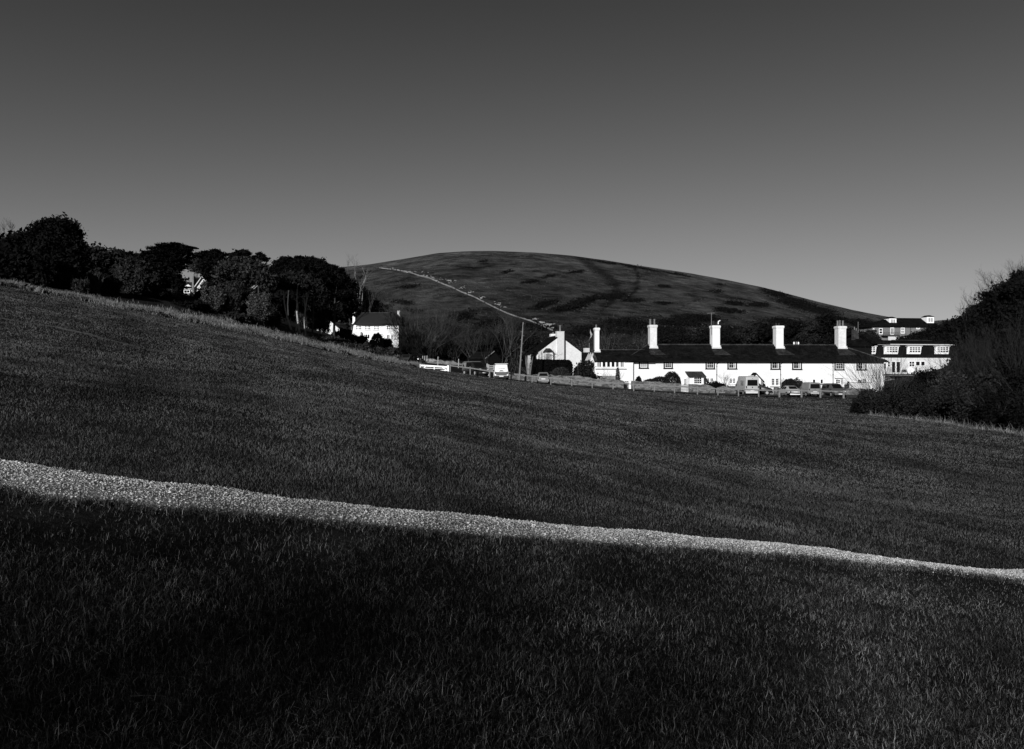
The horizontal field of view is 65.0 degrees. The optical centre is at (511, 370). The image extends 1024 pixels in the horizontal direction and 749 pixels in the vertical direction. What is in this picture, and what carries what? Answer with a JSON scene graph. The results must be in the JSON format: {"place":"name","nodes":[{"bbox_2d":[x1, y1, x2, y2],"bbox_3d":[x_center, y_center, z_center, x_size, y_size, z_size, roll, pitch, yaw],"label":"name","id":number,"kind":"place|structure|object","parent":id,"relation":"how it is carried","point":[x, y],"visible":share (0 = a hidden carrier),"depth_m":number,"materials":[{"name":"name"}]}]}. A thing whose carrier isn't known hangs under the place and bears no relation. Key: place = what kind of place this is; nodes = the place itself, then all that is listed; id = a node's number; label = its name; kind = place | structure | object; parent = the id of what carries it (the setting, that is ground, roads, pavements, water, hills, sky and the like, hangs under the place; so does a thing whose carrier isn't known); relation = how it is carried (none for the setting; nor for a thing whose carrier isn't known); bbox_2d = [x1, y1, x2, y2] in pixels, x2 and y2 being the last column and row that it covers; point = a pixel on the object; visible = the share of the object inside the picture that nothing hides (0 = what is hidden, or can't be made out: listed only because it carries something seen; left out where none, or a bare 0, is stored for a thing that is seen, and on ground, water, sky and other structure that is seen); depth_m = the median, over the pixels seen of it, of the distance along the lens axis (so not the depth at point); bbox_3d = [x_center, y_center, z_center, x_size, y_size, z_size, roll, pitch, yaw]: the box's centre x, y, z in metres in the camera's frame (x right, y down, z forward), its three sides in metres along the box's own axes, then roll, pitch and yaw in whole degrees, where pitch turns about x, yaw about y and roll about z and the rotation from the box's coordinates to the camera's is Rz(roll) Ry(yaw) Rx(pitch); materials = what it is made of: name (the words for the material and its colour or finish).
{"place":"outdoors","nodes":[
{"label":"outdoors","id":0,"kind":"place"},
{"bbox_2d":[381,267,552,330],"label":"hill path","id":1,"kind":"structure","parent":0,"point":[465,293],"depth_m":434.08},
{"bbox_2d":[0,276,1023,748],"bbox_3d":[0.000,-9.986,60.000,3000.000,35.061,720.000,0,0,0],"label":"ground","id":2,"kind":"structure","parent":0,"point":[50,526],"depth_m":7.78,"materials":[{"name":"plant"}]},
{"bbox_2d":[0,227,31,251],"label":"broadleaf tree","id":3,"kind":"object","parent":2,"relation":"on","point":[13,239],"visible":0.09,"depth_m":110.29,"materials":[{"name":"black plant"}]},
{"bbox_2d":[2,244,35,282],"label":"shrub","id":4,"kind":"object","parent":2,"relation":"on","point":[20,259],"visible":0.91,"depth_m":88.22,"materials":[{"name":"black plant"}]},
{"bbox_2d":[21,211,95,276],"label":"broadleaf tree","id":5,"kind":"object","parent":2,"relation":"on","point":[59,238],"visible":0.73,"depth_m":106.38,"materials":[{"name":"black plant"}]},
{"bbox_2d":[50,262,83,289],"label":"shrub","id":6,"kind":"object","parent":2,"relation":"on","point":[75,270],"visible":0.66,"depth_m":91.67,"materials":[{"name":"black plant"}]},
{"bbox_2d":[70,275,90,292],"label":"shrub","id":7,"kind":"object","parent":2,"relation":"on","point":[79,285],"visible":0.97,"depth_m":91.70,"materials":[{"name":"black plant"}]},
{"bbox_2d":[83,270,106,293],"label":"shrub","id":8,"kind":"object","parent":2,"relation":"on","point":[94,281],"visible":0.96,"depth_m":94.76,"materials":[{"name":"black plant"}]},
{"bbox_2d":[88,241,132,275],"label":"broadleaf tree","id":9,"kind":"object","parent":2,"relation":"on","point":[103,257],"visible":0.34,"depth_m":120.57,"materials":[{"name":"black plant"}]},
{"bbox_2d":[115,255,156,294],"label":"shrub","id":10,"kind":"object","parent":2,"relation":"on","point":[131,277],"visible":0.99,"depth_m":103.23,"materials":[{"name":"grey plant"}]},
{"bbox_2d":[108,256,166,286],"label":"broadleaf tree","id":11,"kind":"object","parent":2,"relation":"on","point":[150,271],"visible":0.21,"depth_m":110.77,"materials":[{"name":"black plant"}]},
{"bbox_2d":[149,285,173,298],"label":"shrub","id":12,"kind":"object","parent":2,"relation":"on","point":[162,292],"visible":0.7,"depth_m":106.75,"materials":[{"name":"black plant"}]},
{"bbox_2d":[141,242,198,273],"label":"broadleaf tree","id":13,"kind":"object","parent":2,"relation":"on","point":[175,255],"visible":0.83,"depth_m":124.81,"materials":[{"name":"black plant"}]},
{"bbox_2d":[158,264,189,292],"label":"broadleaf tree","id":14,"kind":"object","parent":2,"relation":"on","point":[176,280],"visible":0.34,"depth_m":113.56,"materials":[{"name":"black plant"}]},
{"bbox_2d":[172,299,211,309],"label":"shrub","id":15,"kind":"object","parent":2,"relation":"on","point":[197,304],"visible":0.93,"depth_m":106.16,"materials":[{"name":"black plant"}]},
{"bbox_2d":[184,273,213,295],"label":"wooded villa","id":16,"kind":"object","parent":2,"relation":"on","point":[193,285],"visible":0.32,"depth_m":150.00,"materials":[{"name":"brick"}]},
{"bbox_2d":[3,318,407,379],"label":"worn track","id":17,"kind":"structure","parent":2,"relation":"on","point":[150,349],"depth_m":33.46,"materials":[{"name":"soil"}]},
{"bbox_2d":[192,248,226,280],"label":"broadleaf tree","id":18,"kind":"object","parent":2,"relation":"on","point":[208,261],"visible":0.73,"depth_m":138.12,"materials":[{"name":"black plant"}]},
{"bbox_2d":[200,280,226,311],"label":"shrub","id":19,"kind":"object","parent":2,"relation":"on","point":[213,296],"visible":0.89,"depth_m":111.34,"materials":[{"name":"grey plant"}]},
{"bbox_2d":[0,278,429,367],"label":"rough grass","id":20,"kind":"structure","parent":2,"relation":"on","point":[221,323],"depth_m":97.26,"materials":[{"name":"plant"}]},
{"bbox_2d":[218,282,244,312],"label":"shrub","id":21,"kind":"object","parent":2,"relation":"on","point":[233,300],"visible":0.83,"depth_m":113.70,"materials":[{"name":"black plant"}]},
{"bbox_2d":[209,311,253,320],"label":"shrub","id":22,"kind":"object","parent":2,"relation":"on","point":[236,315],"visible":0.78,"depth_m":109.18,"materials":[{"name":"black plant"}]},
{"bbox_2d":[209,253,279,312],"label":"broadleaf tree","id":23,"kind":"object","parent":2,"relation":"on","point":[257,272],"visible":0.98,"depth_m":117.23,"materials":[{"name":"black plant"}]},
{"bbox_2d":[226,274,270,313],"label":"shrub","id":24,"kind":"object","parent":2,"relation":"on","point":[246,289],"visible":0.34,"depth_m":117.41,"materials":[{"name":"black plant"}]},
{"bbox_2d":[245,291,272,326],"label":"shrub","id":25,"kind":"object","parent":2,"relation":"on","point":[258,305],"visible":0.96,"depth_m":113.50,"materials":[{"name":"grey plant"}]},
{"bbox_2d":[266,305,282,326],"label":"shrub","id":26,"kind":"object","parent":2,"relation":"on","point":[274,317],"visible":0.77,"depth_m":119.45,"materials":[{"name":"black plant"}]},
{"bbox_2d":[269,255,301,325],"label":"broadleaf tree","id":27,"kind":"object","parent":2,"relation":"on","point":[281,264],"visible":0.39,"depth_m":132.41,"materials":[{"name":"black plant"}]},
{"bbox_2d":[270,272,302,329],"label":"slender pine","id":28,"kind":"object","parent":2,"relation":"on","point":[282,285],"visible":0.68,"depth_m":126.13,"materials":[{"name":"black plant"}]},
{"bbox_2d":[283,275,319,332],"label":"slender pine","id":29,"kind":"object","parent":2,"relation":"on","point":[303,283],"visible":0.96,"depth_m":125.31,"materials":[{"name":"black plant"}]},
{"bbox_2d":[290,308,314,326],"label":"shrub","id":30,"kind":"object","parent":2,"relation":"on","point":[308,318],"visible":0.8,"depth_m":149.09,"materials":[{"name":"black plant"}]},
{"bbox_2d":[251,283,363,330],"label":"broadleaf tree","id":31,"kind":"object","parent":2,"relation":"on","point":[348,310],"visible":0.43,"depth_m":161.29,"materials":[{"name":"black plant"}]},
{"bbox_2d":[285,255,336,334],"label":"broadleaf tree","id":32,"kind":"object","parent":2,"relation":"on","point":[321,269],"visible":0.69,"depth_m":132.29,"materials":[{"name":"black plant"}]},
{"bbox_2d":[295,278,329,334],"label":"slender pine","id":33,"kind":"object","parent":2,"relation":"on","point":[320,290],"visible":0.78,"depth_m":127.07,"materials":[{"name":"black plant"}]},
{"bbox_2d":[306,311,326,330],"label":"shrub","id":34,"kind":"object","parent":2,"relation":"on","point":[319,319],"visible":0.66,"depth_m":155.75,"materials":[{"name":"black plant"}]},
{"bbox_2d":[319,263,359,335],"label":"broadleaf tree","id":35,"kind":"object","parent":2,"relation":"on","point":[344,289],"visible":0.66,"depth_m":149.62,"materials":[{"name":"black plant"}]},
{"bbox_2d":[337,279,393,322],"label":"broadleaf tree","id":36,"kind":"object","parent":2,"relation":"on","point":[376,306],"visible":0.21,"depth_m":243.00,"materials":[{"name":"black plant"}]},
{"bbox_2d":[350,310,406,346],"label":"thatched house","id":37,"kind":"structure","parent":2,"relation":"on","point":[362,324],"depth_m":225.31,"materials":[{"name":"white paint"}]},
{"bbox_2d":[373,296,460,355],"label":"bare thicket","id":38,"kind":"object","parent":2,"relation":"on","point":[400,329],"visible":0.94,"depth_m":173.52,"materials":[{"name":"black plant"}]},
{"bbox_2d":[381,299,479,357],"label":"bare thicket","id":39,"kind":"object","parent":2,"relation":"on","point":[442,325],"visible":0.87,"depth_m":177.41,"materials":[{"name":"black plant"}]},
{"bbox_2d":[416,323,464,358],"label":"bare thicket","id":40,"kind":"object","parent":2,"relation":"on","point":[441,336],"visible":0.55,"depth_m":181.96,"materials":[{"name":"black plant"}]},
{"bbox_2d":[432,335,470,360],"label":"shrub","id":41,"kind":"object","parent":2,"relation":"on","point":[463,357],"visible":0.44,"depth_m":197.44,"materials":[{"name":"black plant"}]},
{"bbox_2d":[438,321,481,360],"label":"bare thicket","id":42,"kind":"object","parent":2,"relation":"on","point":[457,350],"visible":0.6,"depth_m":184.11,"materials":[{"name":"black plant"}]},
{"bbox_2d":[448,325,491,360],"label":"bare thicket","id":43,"kind":"object","parent":2,"relation":"on","point":[473,351],"visible":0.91,"depth_m":178.96,"materials":[{"name":"black plant"}]},
{"bbox_2d":[467,351,501,364],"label":"dark shed","id":44,"kind":"structure","parent":2,"relation":"on","point":[495,358],"depth_m":156.60,"materials":[{"name":"wood"}]},
{"bbox_2d":[476,326,502,363],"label":"bare tree","id":45,"kind":"object","parent":2,"relation":"on","point":[487,351],"visible":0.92,"depth_m":135.89,"materials":[{"name":"plant"}]},
{"bbox_2d":[468,332,514,364],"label":"shrub","id":46,"kind":"object","parent":2,"relation":"on","point":[497,349],"visible":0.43,"depth_m":186.94,"materials":[{"name":"black plant"}]},
{"bbox_2d":[489,309,523,373],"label":"bare tree","id":47,"kind":"object","parent":2,"relation":"on","point":[517,329],"visible":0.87,"depth_m":130.08,"materials":[{"name":"black plant"}]},
{"bbox_2d":[0,285,1023,568],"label":"field grass","id":48,"kind":"structure","parent":2,"relation":"on","point":[360,365],"depth_m":22.78,"materials":[{"name":"plant"}]},
{"bbox_2d":[485,308,540,364],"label":"bare tree","id":49,"kind":"object","parent":2,"relation":"on","point":[512,330],"visible":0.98,"depth_m":126.45,"materials":[{"name":"black plant"}]},
{"bbox_2d":[495,314,545,370],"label":"bare tree","id":50,"kind":"object","parent":2,"relation":"on","point":[507,333],"visible":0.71,"depth_m":139.86,"materials":[{"name":"black plant"}]},
{"bbox_2d":[515,330,540,366],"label":"shrub","id":51,"kind":"object","parent":2,"relation":"on","point":[531,343],"visible":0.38,"depth_m":170.26,"materials":[{"name":"black plant"}]},
{"bbox_2d":[531,359,572,375],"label":"clipped hedge","id":52,"kind":"object","parent":2,"relation":"on","point":[544,365],"visible":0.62,"depth_m":116.92,"materials":[{"name":"black plant"}]},
{"bbox_2d":[526,325,582,374],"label":"gabled cottage","id":53,"kind":"structure","parent":2,"relation":"on","point":[557,345],"depth_m":149.31,"materials":[{"name":"paint"}]},
{"bbox_2d":[508,372,623,387],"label":"stone wall","id":54,"kind":"structure","parent":2,"relation":"on","point":[529,378],"depth_m":111.77,"materials":[{"name":"grey stone"}]},
{"bbox_2d":[573,358,595,375],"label":"shrub","id":55,"kind":"object","parent":2,"relation":"on","point":[587,367],"visible":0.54,"depth_m":117.41,"materials":[{"name":"black plant"}]},
{"bbox_2d":[450,364,844,397],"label":"post and rail fence","id":56,"kind":"object","parent":2,"relation":"on","point":[717,388],"visible":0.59,"depth_m":101.88,"materials":[{"name":"grey wood"}]},
{"bbox_2d":[631,381,680,390],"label":"stone wall","id":57,"kind":"structure","parent":2,"relation":"on","point":[658,388],"depth_m":111.77,"materials":[{"name":"grey stone"}]},
{"bbox_2d":[644,371,680,382],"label":"clipped shrub","id":58,"kind":"object","parent":2,"relation":"on","point":[674,377],"visible":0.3,"depth_m":113.68,"materials":[{"name":"black plant"}]},
{"bbox_2d":[670,333,701,343],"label":"broadleaf tree","id":59,"kind":"object","parent":2,"relation":"on","point":[685,339],"visible":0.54,"depth_m":202.79,"materials":[{"name":"black plant"}]},
{"bbox_2d":[720,333,743,343],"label":"broadleaf tree","id":60,"kind":"object","parent":2,"relation":"on","point":[729,338],"visible":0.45,"depth_m":216.71,"materials":[{"name":"black plant"}]},
{"bbox_2d":[585,313,888,391],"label":"terraced cottages","id":61,"kind":"structure","parent":2,"relation":"on","point":[771,366],"depth_m":127.60,"materials":[{"name":"paint"}]},
{"bbox_2d":[743,320,769,343],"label":"broadleaf tree","id":62,"kind":"object","parent":2,"relation":"on","point":[751,330],"visible":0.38,"depth_m":197.09,"materials":[{"name":"black plant"}]},
{"bbox_2d":[755,322,791,343],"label":"broadleaf tree","id":63,"kind":"object","parent":2,"relation":"on","point":[764,331],"visible":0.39,"depth_m":191.54,"materials":[{"name":"black plant"}]},
{"bbox_2d":[781,318,806,343],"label":"broadleaf tree","id":64,"kind":"object","parent":2,"relation":"on","point":[795,327],"visible":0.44,"depth_m":219.04,"materials":[{"name":"black plant"}]},
{"bbox_2d":[795,319,820,343],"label":"broadleaf tree","id":65,"kind":"object","parent":2,"relation":"on","point":[808,334],"visible":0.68,"depth_m":216.27,"materials":[{"name":"black plant"}]},
{"bbox_2d":[812,312,842,343],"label":"broadleaf tree","id":66,"kind":"object","parent":2,"relation":"on","point":[826,330],"visible":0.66,"depth_m":194.93,"materials":[{"name":"black plant"}]},
{"bbox_2d":[829,327,874,354],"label":"dark roofed house","id":67,"kind":"structure","parent":2,"relation":"on","point":[855,340],"depth_m":155.65,"materials":[{"name":"tile"}]},
{"bbox_2d":[815,337,912,399],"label":"arching bare shrub","id":68,"kind":"object","parent":2,"relation":"on","point":[873,384],"visible":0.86,"depth_m":79.76,"materials":[{"name":"plant"}]},
{"bbox_2d":[856,388,877,413],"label":"bramble","id":69,"kind":"object","parent":2,"relation":"on","point":[864,398],"visible":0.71,"depth_m":71.54,"materials":[{"name":"black plant"}]},
{"bbox_2d":[856,354,917,390],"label":"bare shrub","id":70,"kind":"object","parent":2,"relation":"on","point":[880,364],"visible":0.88,"depth_m":77.74,"materials":[{"name":"plant"}]},
{"bbox_2d":[871,383,903,416],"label":"bramble","id":71,"kind":"object","parent":2,"relation":"on","point":[884,403],"visible":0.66,"depth_m":68.36,"materials":[{"name":"black plant"}]},
{"bbox_2d":[855,315,937,339],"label":"brick house","id":72,"kind":"structure","parent":2,"relation":"on","point":[890,328],"depth_m":239.87,"materials":[{"name":"tile"}]},
{"bbox_2d":[862,334,953,380],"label":"tile hung house","id":73,"kind":"structure","parent":2,"relation":"on","point":[920,349],"depth_m":169.94,"materials":[{"name":"white paint"}]},
{"bbox_2d":[888,380,936,418],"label":"bramble","id":74,"kind":"object","parent":2,"relation":"on","point":[906,401],"visible":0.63,"depth_m":65.55,"materials":[{"name":"black plant"}]},
{"bbox_2d":[906,366,939,388],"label":"bush","id":75,"kind":"object","parent":2,"relation":"on","point":[922,376],"visible":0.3,"depth_m":79.76,"materials":[{"name":"black plant"}]},
{"bbox_2d":[895,316,957,343],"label":"broadleaf tree","id":76,"kind":"object","parent":2,"relation":"on","point":[932,333],"visible":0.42,"depth_m":203.40,"materials":[{"name":"black plant"}]},
{"bbox_2d":[912,380,957,420],"bbox_3d":[33.116,2.241,62.130,3.692,3.614,3.781,0,0,0],"label":"bramble","id":77,"kind":"object","parent":2,"relation":"on","point":[929,405],"visible":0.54,"depth_m":61.69,"materials":[{"name":"black plant"}]},
{"bbox_2d":[868,410,1023,435],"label":"dry stalks","id":78,"kind":"object","parent":2,"relation":"on","point":[982,428],"visible":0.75,"depth_m":54.37,"materials":[{"name":"grey plant"}]},
{"bbox_2d":[927,365,977,393],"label":"bush","id":79,"kind":"object","parent":2,"relation":"on","point":[961,384],"visible":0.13,"depth_m":75.62,"materials":[{"name":"black plant"}]},
{"bbox_2d":[939,305,975,349],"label":"broadleaf tree","id":80,"kind":"object","parent":2,"relation":"on","point":[949,327],"visible":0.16,"depth_m":125.77,"materials":[{"name":"black plant"}]},
{"bbox_2d":[936,382,994,425],"bbox_3d":[32.895,2.417,57.911,3.805,3.192,3.819,0,0,-18],"label":"bramble","id":81,"kind":"object","parent":2,"relation":"on","point":[956,401],"visible":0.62,"depth_m":57.42,"materials":[{"name":"black plant"}]},
{"bbox_2d":[925,321,1009,383],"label":"bare tree","id":82,"kind":"object","parent":2,"relation":"on","point":[978,367],"visible":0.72,"depth_m":79.84,"materials":[{"name":"black plant"}]},
{"bbox_2d":[922,310,1023,390],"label":"bare tree","id":83,"kind":"object","parent":2,"relation":"on","point":[976,352],"visible":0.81,"depth_m":77.56,"materials":[{"name":"black plant"}]},
{"bbox_2d":[958,281,1004,342],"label":"broadleaf tree","id":84,"kind":"object","parent":2,"relation":"on","point":[986,305],"visible":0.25,"depth_m":117.41,"materials":[{"name":"black plant"}]},
{"bbox_2d":[941,328,1023,385],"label":"broadleaf tree","id":85,"kind":"object","parent":2,"relation":"on","point":[1002,365],"visible":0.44,"depth_m":98.43,"materials":[{"name":"black plant"}]},
{"bbox_2d":[948,301,1023,382],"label":"bare tree","id":86,"kind":"object","parent":2,"relation":"on","point":[1021,353],"visible":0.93,"depth_m":72.49,"materials":[{"name":"black plant"}]},
{"bbox_2d":[965,366,1009,395],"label":"bush","id":87,"kind":"object","parent":2,"relation":"on","point":[990,378],"visible":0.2,"depth_m":73.71,"materials":[{"name":"black plant"}]},
{"bbox_2d":[968,381,1021,428],"bbox_3d":[32.732,2.339,53.996,4.281,3.324,3.230,0,0,0],"label":"bramble","id":88,"kind":"object","parent":2,"relation":"on","point":[990,410],"visible":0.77,"depth_m":53.66,"materials":[{"name":"black plant"}]},
{"bbox_2d":[985,269,1023,341],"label":"broadleaf tree","id":89,"kind":"object","parent":2,"relation":"on","point":[1012,289],"visible":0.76,"depth_m":111.89,"materials":[{"name":"black plant"}]},
{"bbox_2d":[988,360,1023,396],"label":"bush","id":90,"kind":"object","parent":2,"relation":"on","point":[1016,380],"visible":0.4,"depth_m":69.69,"materials":[{"name":"black plant"}]},
{"bbox_2d":[999,391,1023,431],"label":"bramble","id":91,"kind":"object","parent":2,"relation":"on","point":[1015,416],"visible":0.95,"depth_m":48.88,"materials":[{"name":"black plant"}]},
{"bbox_2d":[0,458,1023,580],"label":"path","id":92,"kind":"structure","parent":0,"point":[145,502],"depth_m":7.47,"materials":[{"name":"grey gravel"}]},
{"bbox_2d":[0,0,1023,320],"label":"sky","id":93,"kind":"structure","parent":0,"point":[867,156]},
{"bbox_2d":[186,251,950,359],"bbox_3d":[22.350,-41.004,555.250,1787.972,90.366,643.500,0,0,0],"label":"hill","id":94,"kind":"structure","parent":0,"point":[481,273],"depth_m":467.29,"materials":[{"name":"grey plant"}]},
{"bbox_2d":[353,259,874,342],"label":"gorse","id":95,"kind":"object","parent":94,"relation":"on","point":[692,318],"visible":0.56,"depth_m":403.74,"materials":[{"name":"black plant"}]},
{"bbox_2d":[357,251,885,358],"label":"tussocks","id":96,"kind":"object","parent":94,"relation":"on","point":[586,292],"visible":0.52,"depth_m":472.35,"materials":[{"name":"grey plant"}]},
{"bbox_2d":[432,369,856,397],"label":"road","id":97,"kind":"structure","parent":0,"point":[852,396],"depth_m":106.36,"materials":[{"name":"grey asphalt"}]},
{"bbox_2d":[462,361,488,375],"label":"off road car","id":98,"kind":"object","parent":97,"relation":"on","point":[476,364],"visible":0.83,"depth_m":103.80,"materials":[{"name":"paint"}]},
{"bbox_2d":[493,365,509,379],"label":"white van","id":99,"kind":"object","parent":97,"relation":"on","point":[501,371],"visible":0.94,"depth_m":99.89,"materials":[{"name":"paint"}]},
{"bbox_2d":[735,375,758,394],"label":"camper van","id":100,"kind":"object","parent":97,"relation":"on","point":[748,382],"visible":0.8,"depth_m":105.28,"materials":[{"name":"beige paint"}]},
{"bbox_2d":[799,382,821,396],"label":"van","id":101,"kind":"object","parent":97,"relation":"on","point":[810,386],"visible":0.7,"depth_m":103.15,"materials":[{"name":"paint"}]},
{"bbox_2d":[821,383,846,396],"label":"people carrier","id":102,"kind":"object","parent":97,"relation":"on","point":[835,386],"visible":0.73,"depth_m":105.13,"materials":[{"name":"grey paint"}]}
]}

